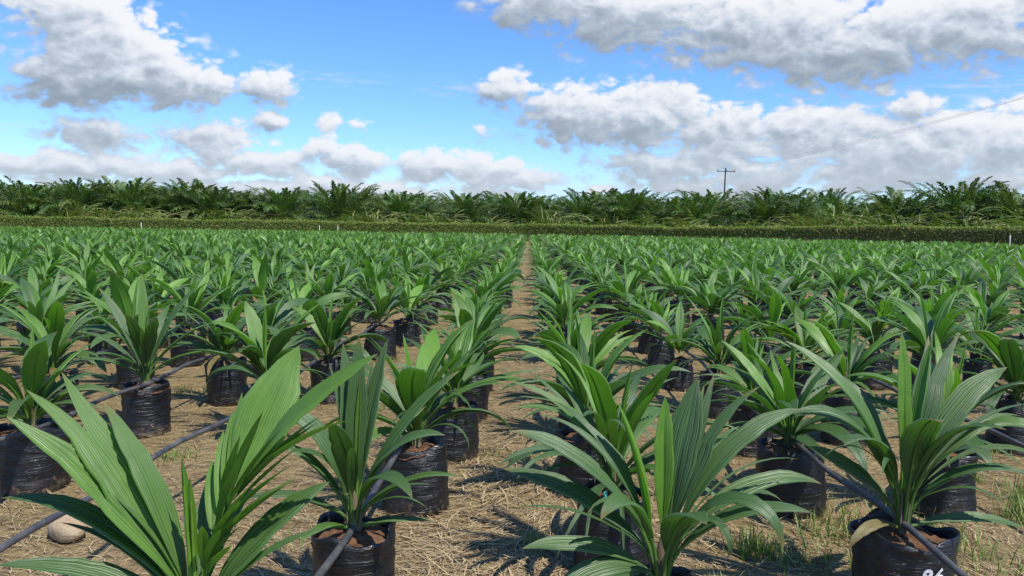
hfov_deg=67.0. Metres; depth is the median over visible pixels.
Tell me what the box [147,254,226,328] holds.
potted palm
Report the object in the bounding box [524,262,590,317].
potted palm
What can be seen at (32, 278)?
potted palm
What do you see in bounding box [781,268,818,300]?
potted palm
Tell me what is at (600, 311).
potted palm
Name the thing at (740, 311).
potted palm
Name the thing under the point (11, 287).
potted palm
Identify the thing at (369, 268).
potted palm
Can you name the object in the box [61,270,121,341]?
potted palm
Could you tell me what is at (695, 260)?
potted palm
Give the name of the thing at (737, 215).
oil palm
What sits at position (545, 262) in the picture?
potted palm
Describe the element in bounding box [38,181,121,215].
oil palm
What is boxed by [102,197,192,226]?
shrub
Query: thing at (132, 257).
potted palm
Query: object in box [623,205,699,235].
shrub
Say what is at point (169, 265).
potted palm
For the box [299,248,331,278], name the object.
potted palm
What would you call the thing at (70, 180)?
oil palm
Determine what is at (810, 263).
potted palm
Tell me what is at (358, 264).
potted palm
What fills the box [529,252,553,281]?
potted palm
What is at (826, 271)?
potted palm
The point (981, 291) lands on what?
potted palm
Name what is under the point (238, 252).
potted palm
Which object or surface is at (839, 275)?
potted palm
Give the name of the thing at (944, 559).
irrigation pipe
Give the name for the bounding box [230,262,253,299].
potted palm
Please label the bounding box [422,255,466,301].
potted palm
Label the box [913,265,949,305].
potted palm
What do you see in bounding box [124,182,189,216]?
oil palm
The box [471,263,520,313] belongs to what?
potted palm
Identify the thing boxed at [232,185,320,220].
oil palm
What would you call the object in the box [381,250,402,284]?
potted palm
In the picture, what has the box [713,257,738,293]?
potted palm
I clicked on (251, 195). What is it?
oil palm
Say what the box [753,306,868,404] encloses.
potted palm
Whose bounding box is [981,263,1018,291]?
potted palm
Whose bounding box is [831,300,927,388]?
potted palm
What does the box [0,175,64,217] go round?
oil palm
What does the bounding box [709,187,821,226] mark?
oil palm
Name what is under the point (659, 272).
potted palm
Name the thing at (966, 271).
potted palm
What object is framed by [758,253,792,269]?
potted palm
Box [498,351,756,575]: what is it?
potted palm
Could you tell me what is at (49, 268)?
potted palm
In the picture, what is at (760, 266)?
potted palm
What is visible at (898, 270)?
potted palm
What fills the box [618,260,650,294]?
potted palm
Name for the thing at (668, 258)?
potted palm
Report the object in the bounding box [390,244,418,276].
potted palm
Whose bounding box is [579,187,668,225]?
oil palm
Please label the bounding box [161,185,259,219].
oil palm
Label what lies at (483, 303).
potted palm
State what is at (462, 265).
potted palm
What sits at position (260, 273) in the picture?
potted palm
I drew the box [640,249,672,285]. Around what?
potted palm
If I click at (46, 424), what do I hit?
irrigation pipe
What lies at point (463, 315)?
potted palm
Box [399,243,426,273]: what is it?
potted palm
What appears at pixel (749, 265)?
potted palm
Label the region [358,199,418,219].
oil palm
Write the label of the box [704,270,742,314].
potted palm
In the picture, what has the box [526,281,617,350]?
potted palm
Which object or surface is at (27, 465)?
potted palm
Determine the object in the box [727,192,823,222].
oil palm
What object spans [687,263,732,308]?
potted palm
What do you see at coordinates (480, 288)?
potted palm
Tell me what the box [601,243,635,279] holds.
potted palm
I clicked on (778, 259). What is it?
potted palm
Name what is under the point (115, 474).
potted palm
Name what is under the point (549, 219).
shrub
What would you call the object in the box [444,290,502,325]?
potted palm
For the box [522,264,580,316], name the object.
potted palm
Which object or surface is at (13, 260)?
potted palm
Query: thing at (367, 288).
potted palm
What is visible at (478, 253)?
potted palm
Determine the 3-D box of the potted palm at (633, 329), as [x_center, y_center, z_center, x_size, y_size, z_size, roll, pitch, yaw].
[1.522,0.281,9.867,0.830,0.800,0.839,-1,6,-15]
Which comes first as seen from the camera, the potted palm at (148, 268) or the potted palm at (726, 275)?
the potted palm at (148, 268)
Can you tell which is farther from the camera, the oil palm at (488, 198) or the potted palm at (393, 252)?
the oil palm at (488, 198)
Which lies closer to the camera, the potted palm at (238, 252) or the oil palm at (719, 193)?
the potted palm at (238, 252)
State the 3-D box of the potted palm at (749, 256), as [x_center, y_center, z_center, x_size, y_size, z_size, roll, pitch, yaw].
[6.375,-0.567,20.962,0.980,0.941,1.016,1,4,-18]
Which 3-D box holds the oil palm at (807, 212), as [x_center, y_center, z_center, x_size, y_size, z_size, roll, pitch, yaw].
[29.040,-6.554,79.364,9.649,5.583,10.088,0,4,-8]
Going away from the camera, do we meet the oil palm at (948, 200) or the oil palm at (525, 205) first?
the oil palm at (948, 200)
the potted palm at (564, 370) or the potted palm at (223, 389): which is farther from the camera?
the potted palm at (223, 389)
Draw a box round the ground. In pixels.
[0,241,1023,575]
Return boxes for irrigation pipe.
[0,272,421,441]
[0,281,350,384]
[0,286,442,552]
[314,358,447,575]
[623,302,968,575]
[655,284,1023,447]
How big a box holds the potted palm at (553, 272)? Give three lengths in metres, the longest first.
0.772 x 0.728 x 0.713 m
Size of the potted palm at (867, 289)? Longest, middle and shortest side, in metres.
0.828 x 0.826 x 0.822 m
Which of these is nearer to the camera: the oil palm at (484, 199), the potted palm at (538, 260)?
the potted palm at (538, 260)
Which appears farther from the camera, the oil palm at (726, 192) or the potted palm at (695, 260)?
the oil palm at (726, 192)
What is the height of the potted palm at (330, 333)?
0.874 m
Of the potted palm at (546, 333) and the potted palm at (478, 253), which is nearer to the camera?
the potted palm at (546, 333)
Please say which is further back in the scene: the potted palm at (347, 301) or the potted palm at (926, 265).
the potted palm at (926, 265)
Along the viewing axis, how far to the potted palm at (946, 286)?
12.56 m
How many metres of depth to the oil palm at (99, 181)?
121.99 m
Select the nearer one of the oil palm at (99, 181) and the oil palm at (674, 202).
the oil palm at (674, 202)
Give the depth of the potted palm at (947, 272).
17.84 m
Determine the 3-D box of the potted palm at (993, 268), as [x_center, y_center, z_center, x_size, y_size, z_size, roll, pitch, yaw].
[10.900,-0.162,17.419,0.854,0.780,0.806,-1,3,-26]
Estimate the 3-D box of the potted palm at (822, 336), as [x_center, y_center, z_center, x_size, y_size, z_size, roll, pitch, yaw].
[2.184,0.599,5.139,0.900,0.891,0.961,0,4,1]
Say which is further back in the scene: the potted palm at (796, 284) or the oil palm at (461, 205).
the oil palm at (461, 205)
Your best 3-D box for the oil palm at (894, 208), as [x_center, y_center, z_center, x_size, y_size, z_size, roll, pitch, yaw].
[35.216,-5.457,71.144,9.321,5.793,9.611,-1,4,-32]
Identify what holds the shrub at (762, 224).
on the ground
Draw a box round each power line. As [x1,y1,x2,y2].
[723,96,1023,168]
[746,98,1023,167]
[750,99,1017,165]
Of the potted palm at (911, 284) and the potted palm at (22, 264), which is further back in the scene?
the potted palm at (22, 264)
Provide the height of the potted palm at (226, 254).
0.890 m
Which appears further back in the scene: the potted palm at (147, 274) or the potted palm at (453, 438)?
the potted palm at (147, 274)
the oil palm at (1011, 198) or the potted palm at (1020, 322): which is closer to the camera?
the potted palm at (1020, 322)
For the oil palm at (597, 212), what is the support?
on the ground
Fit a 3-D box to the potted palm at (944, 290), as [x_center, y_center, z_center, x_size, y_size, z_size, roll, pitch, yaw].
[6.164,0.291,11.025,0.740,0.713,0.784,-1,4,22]
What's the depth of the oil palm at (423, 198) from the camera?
108.94 m
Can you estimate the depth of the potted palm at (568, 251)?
21.74 m
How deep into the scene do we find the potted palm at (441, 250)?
21.07 m
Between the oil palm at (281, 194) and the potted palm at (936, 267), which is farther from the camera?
the oil palm at (281, 194)
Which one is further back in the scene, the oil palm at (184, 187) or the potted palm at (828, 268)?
the oil palm at (184, 187)
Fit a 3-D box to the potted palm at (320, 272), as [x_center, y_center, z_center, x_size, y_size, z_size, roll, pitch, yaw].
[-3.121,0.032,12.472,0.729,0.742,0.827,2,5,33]
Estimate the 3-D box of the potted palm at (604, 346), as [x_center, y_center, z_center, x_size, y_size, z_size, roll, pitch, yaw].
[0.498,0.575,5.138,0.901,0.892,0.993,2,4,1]
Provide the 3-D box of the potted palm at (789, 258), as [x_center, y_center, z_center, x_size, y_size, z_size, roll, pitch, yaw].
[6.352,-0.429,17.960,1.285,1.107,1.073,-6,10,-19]
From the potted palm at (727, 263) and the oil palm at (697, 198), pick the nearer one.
the potted palm at (727, 263)
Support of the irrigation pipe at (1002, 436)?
on the ground
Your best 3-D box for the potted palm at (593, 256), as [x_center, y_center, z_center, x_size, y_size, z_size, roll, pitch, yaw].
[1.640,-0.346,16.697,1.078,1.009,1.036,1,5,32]
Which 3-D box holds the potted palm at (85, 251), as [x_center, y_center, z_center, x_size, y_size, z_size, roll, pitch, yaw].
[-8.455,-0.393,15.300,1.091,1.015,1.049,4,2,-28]
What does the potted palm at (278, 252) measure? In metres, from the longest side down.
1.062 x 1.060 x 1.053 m
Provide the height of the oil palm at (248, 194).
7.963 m
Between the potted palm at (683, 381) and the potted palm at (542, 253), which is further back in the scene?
the potted palm at (542, 253)
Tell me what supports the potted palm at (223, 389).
on the ground
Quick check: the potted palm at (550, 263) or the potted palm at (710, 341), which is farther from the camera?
the potted palm at (550, 263)
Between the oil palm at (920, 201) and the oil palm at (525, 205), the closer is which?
the oil palm at (920, 201)
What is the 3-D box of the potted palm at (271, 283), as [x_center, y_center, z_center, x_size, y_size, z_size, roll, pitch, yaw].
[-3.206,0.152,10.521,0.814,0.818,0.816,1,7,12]
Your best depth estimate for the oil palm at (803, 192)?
94.50 m
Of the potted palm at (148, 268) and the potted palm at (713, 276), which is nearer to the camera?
the potted palm at (713, 276)
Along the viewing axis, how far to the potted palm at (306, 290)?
8.01 m
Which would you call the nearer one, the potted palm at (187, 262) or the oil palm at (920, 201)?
the potted palm at (187, 262)
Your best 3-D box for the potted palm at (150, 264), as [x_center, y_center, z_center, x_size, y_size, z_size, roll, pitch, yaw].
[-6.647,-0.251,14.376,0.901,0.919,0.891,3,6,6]
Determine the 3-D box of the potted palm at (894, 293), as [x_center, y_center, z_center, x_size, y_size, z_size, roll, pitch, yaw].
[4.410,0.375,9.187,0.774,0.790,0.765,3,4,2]
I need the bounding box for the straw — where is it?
[0,343,1023,575]
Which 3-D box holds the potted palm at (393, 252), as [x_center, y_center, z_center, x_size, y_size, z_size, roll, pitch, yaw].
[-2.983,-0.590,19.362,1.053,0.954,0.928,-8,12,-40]
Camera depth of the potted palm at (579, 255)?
20.77 m
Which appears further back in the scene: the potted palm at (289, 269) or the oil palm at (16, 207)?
the oil palm at (16, 207)
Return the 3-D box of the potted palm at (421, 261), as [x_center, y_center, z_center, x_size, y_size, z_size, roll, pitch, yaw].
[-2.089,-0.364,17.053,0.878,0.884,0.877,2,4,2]
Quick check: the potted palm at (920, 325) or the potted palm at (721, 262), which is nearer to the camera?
the potted palm at (920, 325)
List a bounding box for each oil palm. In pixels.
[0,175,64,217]
[0,183,21,213]
[0,185,66,214]
[0,193,56,215]
[12,177,121,216]
[38,179,90,188]
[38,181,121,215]
[57,179,146,193]
[61,175,180,218]
[98,186,191,217]
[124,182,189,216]
[133,184,219,218]
[142,178,235,218]
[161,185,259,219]
[189,192,273,216]
[207,186,262,200]
[215,188,294,219]
[220,187,260,198]
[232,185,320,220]
[260,193,309,219]
[273,180,397,221]
[294,198,331,219]
[296,190,354,215]
[315,201,376,220]
[316,189,384,213]
[327,187,380,205]
[355,189,428,208]
[355,189,441,222]
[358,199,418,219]
[384,190,446,217]
[405,194,449,217]
[419,190,503,223]
[432,192,491,218]
[432,197,507,222]
[469,194,560,224]
[476,190,534,218]
[476,191,562,224]
[478,200,506,221]
[515,193,568,205]
[522,196,572,212]
[529,199,575,220]
[532,192,617,225]
[554,188,623,219]
[566,204,615,221]
[568,188,635,201]
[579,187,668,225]
[582,191,658,222]
[597,191,675,223]
[618,195,706,225]
[653,192,733,226]
[657,196,739,226]
[663,189,723,205]
[680,188,752,225]
[707,196,781,225]
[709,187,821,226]
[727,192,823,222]
[730,186,828,221]
[750,195,831,224]
[780,187,882,220]
[795,202,884,223]
[810,194,877,217]
[835,187,943,221]
[844,197,938,224]
[857,186,938,204]
[879,195,943,217]
[888,176,1023,225]
[914,191,1023,219]
[930,191,1023,222]
[938,180,1023,226]
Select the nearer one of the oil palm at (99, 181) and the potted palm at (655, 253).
the potted palm at (655, 253)
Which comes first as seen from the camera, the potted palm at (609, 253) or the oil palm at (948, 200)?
the potted palm at (609, 253)
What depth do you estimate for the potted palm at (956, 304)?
9.37 m
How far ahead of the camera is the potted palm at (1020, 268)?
12.08 m
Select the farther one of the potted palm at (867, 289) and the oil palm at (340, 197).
the oil palm at (340, 197)
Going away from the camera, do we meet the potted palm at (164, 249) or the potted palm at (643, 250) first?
the potted palm at (164, 249)
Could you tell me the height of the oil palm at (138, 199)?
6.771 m
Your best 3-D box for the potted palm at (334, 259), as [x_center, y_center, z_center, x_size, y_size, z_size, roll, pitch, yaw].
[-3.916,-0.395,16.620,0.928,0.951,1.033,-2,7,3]
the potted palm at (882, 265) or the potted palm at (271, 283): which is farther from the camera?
the potted palm at (882, 265)
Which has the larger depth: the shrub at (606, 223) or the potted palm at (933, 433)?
the shrub at (606, 223)
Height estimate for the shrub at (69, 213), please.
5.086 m
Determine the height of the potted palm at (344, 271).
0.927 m
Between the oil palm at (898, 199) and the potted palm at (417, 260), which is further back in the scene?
the oil palm at (898, 199)
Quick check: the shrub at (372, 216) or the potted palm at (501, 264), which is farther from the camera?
the shrub at (372, 216)
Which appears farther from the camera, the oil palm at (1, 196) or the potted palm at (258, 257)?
the oil palm at (1, 196)
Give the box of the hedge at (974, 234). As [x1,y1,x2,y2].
[0,214,1023,252]
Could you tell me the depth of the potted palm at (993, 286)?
11.37 m
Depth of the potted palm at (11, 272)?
10.31 m
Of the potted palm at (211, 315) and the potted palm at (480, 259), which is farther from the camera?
the potted palm at (480, 259)
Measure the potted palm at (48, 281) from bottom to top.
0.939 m
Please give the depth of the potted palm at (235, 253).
20.81 m
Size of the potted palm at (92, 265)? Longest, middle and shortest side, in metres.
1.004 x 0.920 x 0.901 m
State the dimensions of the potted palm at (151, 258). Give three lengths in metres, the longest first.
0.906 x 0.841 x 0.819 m
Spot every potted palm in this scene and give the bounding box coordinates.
[0,246,34,269]
[0,247,38,308]
[0,249,34,292]
[0,253,31,299]
[0,256,40,326]
[0,266,88,355]
[0,269,98,365]
[0,270,16,304]
[0,281,27,367]
[0,300,106,417]
[0,327,121,497]
[0,346,376,575]
[7,258,70,285]
[11,260,82,328]
[15,248,74,277]
[16,254,35,276]
[24,247,81,278]
[53,264,116,323]
[57,242,89,265]
[58,255,121,300]
[59,247,90,269]
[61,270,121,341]
[62,243,104,284]
[64,257,101,274]
[65,286,129,363]
[70,271,199,389]
[75,273,213,438]
[79,253,130,293]
[84,248,124,283]
[87,248,154,284]
[90,246,123,260]
[92,245,118,255]
[97,254,145,297]
[105,267,155,297]
[106,262,190,348]
[118,251,145,277]
[123,255,166,273]
[127,250,171,287]
[131,243,164,264]
[137,248,167,272]
[137,259,180,305]
[142,267,192,319]
[143,267,244,367]
[147,252,180,269]
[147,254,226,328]
[156,241,185,278]
[163,242,205,265]
[164,296,277,406]
[165,258,180,278]
[166,259,210,298]
[174,260,228,308]
[177,243,204,259]
[177,266,268,353]
[178,255,203,279]
[181,248,224,280]
[184,301,329,435]
[188,263,248,326]
[192,256,225,291]
[197,242,236,268]
[199,247,251,305]
[206,279,309,376]
[208,251,250,282]
[214,249,233,262]
[223,249,260,285]
[225,244,243,270]
[226,253,300,340]
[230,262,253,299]
[233,248,260,280]
[239,242,273,275]
[243,255,280,286]
[245,254,303,306]
[249,272,303,326]
[250,253,276,281]
[251,337,461,575]
[254,241,297,282]
[254,274,350,361]
[271,242,305,262]
[276,255,301,287]
[276,266,304,301]
[279,253,328,295]
[283,252,314,278]
[283,260,330,299]
[290,295,390,404]
[297,269,340,309]
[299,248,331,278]
[299,271,363,343]
[306,250,343,285]
[309,259,335,293]
[317,245,342,274]
[319,319,526,517]
[320,255,361,290]
[320,276,373,334]
[323,251,356,269]
[334,254,368,300]
[334,269,433,360]
[340,243,393,281]
[344,244,368,281]
[348,258,398,315]
[348,266,393,323]
[350,256,405,308]
[365,246,401,284]
[375,276,443,346]
[379,246,408,272]
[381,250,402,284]
[385,266,413,299]
[385,266,451,334]
[386,319,544,464]
[387,251,431,285]
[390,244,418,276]
[391,254,427,282]
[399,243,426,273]
[400,254,434,277]
[404,291,526,421]
[408,265,454,325]
[413,247,451,277]
[416,244,456,270]
[416,296,527,392]
[419,256,436,276]
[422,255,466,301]
[429,248,452,263]
[430,287,512,350]
[431,262,462,309]
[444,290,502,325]
[448,248,486,284]
[448,254,479,289]
[448,274,513,337]
[450,261,475,290]
[451,267,469,288]
[457,247,487,272]
[459,248,490,284]
[461,271,525,329]
[464,250,487,276]
[467,265,524,320]
[470,254,524,308]
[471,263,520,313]
[487,256,522,283]
[491,330,691,498]
[494,248,527,269]
[498,253,522,282]
[498,259,525,302]
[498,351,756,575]
[502,257,519,284]
[503,375,820,575]
[519,300,633,384]
[520,310,647,437]
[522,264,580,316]
[524,253,571,284]
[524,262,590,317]
[525,269,601,333]
[526,259,558,290]
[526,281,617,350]
[527,268,565,292]
[528,248,563,265]
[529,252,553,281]
[532,254,564,272]
[534,256,560,268]
[561,251,591,283]
[562,248,589,281]
[562,250,588,278]
[563,246,607,285]
[566,248,615,293]
[571,252,624,286]
[571,259,621,308]
[574,265,598,287]
[575,259,624,314]
[592,270,643,321]
[593,263,666,330]
[596,250,628,270]
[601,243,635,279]
[601,250,641,285]
[605,281,655,341]
[607,284,686,353]
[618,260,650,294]
[619,258,641,275]
[620,295,701,365]
[622,260,658,298]
[626,254,674,304]
[629,246,657,263]
[636,301,722,391]
[640,249,668,284]
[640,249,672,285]
[642,258,697,313]
[642,264,680,301]
[646,264,705,327]
[647,252,692,294]
[661,292,790,418]
[666,247,688,264]
[668,269,742,337]
[671,257,693,295]
[672,251,704,268]
[675,273,754,349]
[679,265,698,301]
[681,253,708,283]
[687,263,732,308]
[694,260,770,322]
[696,257,736,284]
[698,328,811,457]
[702,336,897,519]
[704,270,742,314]
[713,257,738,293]
[715,288,827,378]
[715,300,768,363]
[719,258,735,272]
[720,265,746,303]
[724,266,779,330]
[729,250,765,266]
[732,259,783,304]
[733,255,770,291]
[743,271,814,338]
[745,252,788,294]
[747,255,774,263]
[749,264,790,312]
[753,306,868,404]
[755,285,829,352]
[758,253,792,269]
[760,262,796,293]
[763,263,826,319]
[765,245,812,292]
[779,312,915,447]
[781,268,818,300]
[784,331,1023,575]
[788,260,818,296]
[793,253,819,287]
[800,272,836,312]
[804,253,836,291]
[807,293,872,367]
[810,285,869,341]
[813,263,857,305]
[814,264,875,318]
[820,261,851,288]
[827,253,867,283]
[829,259,888,311]
[829,332,1023,522]
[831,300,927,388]
[839,261,864,297]
[845,273,890,327]
[852,287,915,352]
[854,258,921,312]
[861,253,893,287]
[869,254,932,300]
[869,283,993,384]
[870,285,923,337]
[871,258,906,295]
[880,269,942,319]
[885,284,988,366]
[887,264,919,298]
[904,269,945,303]
[913,257,957,295]
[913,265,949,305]
[914,260,941,270]
[917,292,974,346]
[918,284,969,307]
[933,307,1023,388]
[934,277,976,321]
[936,264,986,311]
[938,265,959,289]
[943,280,1022,331]
[950,265,986,288]
[950,265,989,294]
[951,288,1023,359]
[959,256,990,289]
[959,330,1023,456]
[968,264,1023,319]
[969,256,1021,296]
[974,280,1023,330]
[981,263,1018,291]
[981,264,1012,290]
[994,303,1023,332]
[999,261,1023,324]
[1006,278,1023,338]
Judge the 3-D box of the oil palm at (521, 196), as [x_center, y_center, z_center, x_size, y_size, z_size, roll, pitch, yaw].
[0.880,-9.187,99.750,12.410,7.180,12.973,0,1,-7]
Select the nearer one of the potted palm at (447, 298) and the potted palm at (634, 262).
the potted palm at (447, 298)
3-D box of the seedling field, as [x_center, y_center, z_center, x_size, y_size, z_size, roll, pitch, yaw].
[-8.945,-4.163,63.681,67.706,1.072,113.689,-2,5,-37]
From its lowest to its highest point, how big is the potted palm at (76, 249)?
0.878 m
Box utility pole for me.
[717,168,735,194]
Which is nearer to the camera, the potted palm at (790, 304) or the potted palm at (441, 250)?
the potted palm at (790, 304)
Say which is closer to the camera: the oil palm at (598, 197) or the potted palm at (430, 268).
the potted palm at (430, 268)
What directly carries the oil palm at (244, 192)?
on the ground
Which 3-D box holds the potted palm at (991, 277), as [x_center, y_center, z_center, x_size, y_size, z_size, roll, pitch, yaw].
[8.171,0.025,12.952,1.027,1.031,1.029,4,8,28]
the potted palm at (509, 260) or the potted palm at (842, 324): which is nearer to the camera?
the potted palm at (842, 324)
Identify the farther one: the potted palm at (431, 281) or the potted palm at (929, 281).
the potted palm at (929, 281)
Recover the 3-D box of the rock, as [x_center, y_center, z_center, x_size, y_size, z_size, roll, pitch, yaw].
[-1.970,1.065,3.435,0.210,0.127,0.146,-3,1,43]
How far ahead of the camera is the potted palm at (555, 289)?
9.06 m
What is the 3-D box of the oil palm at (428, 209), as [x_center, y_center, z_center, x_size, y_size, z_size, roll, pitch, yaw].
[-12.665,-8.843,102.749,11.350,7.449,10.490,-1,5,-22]
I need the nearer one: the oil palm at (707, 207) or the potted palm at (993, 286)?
the potted palm at (993, 286)
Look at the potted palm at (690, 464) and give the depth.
2.33 m
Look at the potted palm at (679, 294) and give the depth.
11.25 m
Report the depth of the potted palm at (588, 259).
14.90 m
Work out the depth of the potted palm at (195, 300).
7.56 m
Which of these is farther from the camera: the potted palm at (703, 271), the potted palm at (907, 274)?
the potted palm at (907, 274)
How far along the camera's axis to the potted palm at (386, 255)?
17.54 m
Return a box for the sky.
[0,0,1023,224]
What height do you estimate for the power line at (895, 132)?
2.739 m
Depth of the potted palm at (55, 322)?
5.47 m
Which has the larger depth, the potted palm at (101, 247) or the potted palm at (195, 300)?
the potted palm at (101, 247)
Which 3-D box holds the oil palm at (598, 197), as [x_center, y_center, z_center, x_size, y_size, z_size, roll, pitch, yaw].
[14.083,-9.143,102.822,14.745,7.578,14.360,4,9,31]
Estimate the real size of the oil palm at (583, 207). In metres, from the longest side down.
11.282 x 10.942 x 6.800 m
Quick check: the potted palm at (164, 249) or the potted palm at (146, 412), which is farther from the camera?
the potted palm at (164, 249)
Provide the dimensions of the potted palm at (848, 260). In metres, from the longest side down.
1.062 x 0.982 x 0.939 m
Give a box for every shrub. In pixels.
[32,203,116,219]
[74,202,137,226]
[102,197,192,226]
[183,205,261,219]
[226,208,281,219]
[263,210,324,220]
[326,208,378,221]
[330,205,417,226]
[390,207,469,222]
[415,209,471,223]
[472,213,519,224]
[512,204,596,235]
[543,213,607,225]
[581,211,635,232]
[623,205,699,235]
[656,212,732,227]
[713,213,791,226]
[779,203,891,231]
[781,207,868,233]
[830,201,964,240]
[907,202,1023,241]
[989,204,1023,226]
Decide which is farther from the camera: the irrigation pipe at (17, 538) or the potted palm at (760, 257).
the potted palm at (760, 257)
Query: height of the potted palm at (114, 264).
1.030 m
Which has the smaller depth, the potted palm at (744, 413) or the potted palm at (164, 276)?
the potted palm at (744, 413)
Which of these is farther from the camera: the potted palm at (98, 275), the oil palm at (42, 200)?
the oil palm at (42, 200)
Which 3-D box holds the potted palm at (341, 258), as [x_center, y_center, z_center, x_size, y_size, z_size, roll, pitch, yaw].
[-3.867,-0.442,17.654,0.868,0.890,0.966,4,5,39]
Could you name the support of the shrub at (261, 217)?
on the ground
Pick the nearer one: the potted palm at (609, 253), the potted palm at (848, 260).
the potted palm at (848, 260)
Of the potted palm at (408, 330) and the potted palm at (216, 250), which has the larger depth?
the potted palm at (216, 250)
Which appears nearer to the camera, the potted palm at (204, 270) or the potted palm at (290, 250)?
the potted palm at (204, 270)
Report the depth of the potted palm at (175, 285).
8.74 m
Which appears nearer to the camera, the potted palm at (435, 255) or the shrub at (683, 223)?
the potted palm at (435, 255)
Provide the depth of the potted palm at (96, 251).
17.82 m
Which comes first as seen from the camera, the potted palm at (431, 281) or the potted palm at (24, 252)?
the potted palm at (431, 281)
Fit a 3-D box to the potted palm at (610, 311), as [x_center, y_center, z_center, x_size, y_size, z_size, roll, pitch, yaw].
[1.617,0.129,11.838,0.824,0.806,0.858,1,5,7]
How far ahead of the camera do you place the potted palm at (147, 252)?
19.82 m
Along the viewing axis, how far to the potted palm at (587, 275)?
15.61 m
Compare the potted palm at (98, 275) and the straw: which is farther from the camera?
the potted palm at (98, 275)
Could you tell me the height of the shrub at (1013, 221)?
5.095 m
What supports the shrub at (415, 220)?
on the ground
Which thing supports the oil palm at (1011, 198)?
on the ground
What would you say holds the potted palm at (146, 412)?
on the ground
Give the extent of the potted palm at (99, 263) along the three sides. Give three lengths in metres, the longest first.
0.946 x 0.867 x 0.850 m
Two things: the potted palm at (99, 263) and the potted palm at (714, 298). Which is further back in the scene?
the potted palm at (99, 263)
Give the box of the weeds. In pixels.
[63,331,1023,575]
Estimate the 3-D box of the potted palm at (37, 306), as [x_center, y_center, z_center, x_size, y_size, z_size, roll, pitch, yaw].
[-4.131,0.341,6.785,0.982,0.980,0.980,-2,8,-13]
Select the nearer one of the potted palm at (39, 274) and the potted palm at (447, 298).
the potted palm at (39, 274)
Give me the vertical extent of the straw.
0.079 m
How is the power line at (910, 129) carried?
attached to the utility pole
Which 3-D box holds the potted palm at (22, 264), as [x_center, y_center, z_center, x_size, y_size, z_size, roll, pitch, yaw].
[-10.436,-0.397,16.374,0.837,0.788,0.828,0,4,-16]
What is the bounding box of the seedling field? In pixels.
[0,225,1023,346]
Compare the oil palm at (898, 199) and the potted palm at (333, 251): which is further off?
the oil palm at (898, 199)
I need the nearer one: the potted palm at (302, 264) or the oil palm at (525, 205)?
the potted palm at (302, 264)
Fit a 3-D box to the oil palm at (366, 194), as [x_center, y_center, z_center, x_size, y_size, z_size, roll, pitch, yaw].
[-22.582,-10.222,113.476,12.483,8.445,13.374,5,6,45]
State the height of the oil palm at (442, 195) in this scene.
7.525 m
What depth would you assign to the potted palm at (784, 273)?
15.52 m
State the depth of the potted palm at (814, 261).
18.52 m
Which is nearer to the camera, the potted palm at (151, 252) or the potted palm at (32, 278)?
the potted palm at (32, 278)
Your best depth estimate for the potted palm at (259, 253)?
20.29 m
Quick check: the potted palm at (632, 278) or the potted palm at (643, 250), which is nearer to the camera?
the potted palm at (632, 278)
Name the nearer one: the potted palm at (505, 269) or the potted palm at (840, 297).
the potted palm at (840, 297)
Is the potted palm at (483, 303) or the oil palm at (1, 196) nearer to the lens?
the potted palm at (483, 303)
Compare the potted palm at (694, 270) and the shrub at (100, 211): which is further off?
the shrub at (100, 211)
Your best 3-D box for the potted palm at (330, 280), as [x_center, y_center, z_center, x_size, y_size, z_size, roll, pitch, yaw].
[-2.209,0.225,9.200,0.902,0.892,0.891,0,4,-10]
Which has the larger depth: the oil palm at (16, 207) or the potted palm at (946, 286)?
the oil palm at (16, 207)
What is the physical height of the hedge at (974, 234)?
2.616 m
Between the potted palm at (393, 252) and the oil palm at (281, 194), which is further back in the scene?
the oil palm at (281, 194)
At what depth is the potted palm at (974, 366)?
7.05 m
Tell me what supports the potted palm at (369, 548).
on the ground
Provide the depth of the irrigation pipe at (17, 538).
3.45 m
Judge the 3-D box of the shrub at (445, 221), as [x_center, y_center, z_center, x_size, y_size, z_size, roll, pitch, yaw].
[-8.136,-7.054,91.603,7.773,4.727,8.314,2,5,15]
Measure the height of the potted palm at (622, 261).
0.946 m
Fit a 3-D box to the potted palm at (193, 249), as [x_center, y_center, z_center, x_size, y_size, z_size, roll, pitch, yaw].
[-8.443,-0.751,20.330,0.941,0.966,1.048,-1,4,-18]
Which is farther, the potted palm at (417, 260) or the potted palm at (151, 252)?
the potted palm at (151, 252)
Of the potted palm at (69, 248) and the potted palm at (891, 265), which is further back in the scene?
the potted palm at (69, 248)
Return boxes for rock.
[48,514,87,542]
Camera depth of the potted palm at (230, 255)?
18.16 m
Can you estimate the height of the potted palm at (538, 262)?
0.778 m
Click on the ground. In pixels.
(188, 377)
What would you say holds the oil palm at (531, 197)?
on the ground
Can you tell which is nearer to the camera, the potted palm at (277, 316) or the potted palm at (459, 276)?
the potted palm at (277, 316)
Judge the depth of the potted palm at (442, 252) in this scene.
20.04 m
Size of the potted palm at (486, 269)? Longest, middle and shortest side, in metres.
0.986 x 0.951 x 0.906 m
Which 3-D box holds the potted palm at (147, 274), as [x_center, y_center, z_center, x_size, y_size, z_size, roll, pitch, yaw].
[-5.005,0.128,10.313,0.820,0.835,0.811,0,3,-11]
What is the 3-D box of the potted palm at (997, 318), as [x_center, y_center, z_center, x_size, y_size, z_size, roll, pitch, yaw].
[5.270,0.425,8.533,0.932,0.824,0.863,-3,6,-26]
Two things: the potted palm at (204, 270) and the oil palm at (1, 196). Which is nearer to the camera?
the potted palm at (204, 270)
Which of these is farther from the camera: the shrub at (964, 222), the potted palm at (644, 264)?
the shrub at (964, 222)
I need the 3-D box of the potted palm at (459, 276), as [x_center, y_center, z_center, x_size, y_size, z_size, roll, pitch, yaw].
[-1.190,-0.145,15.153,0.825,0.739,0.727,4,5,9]

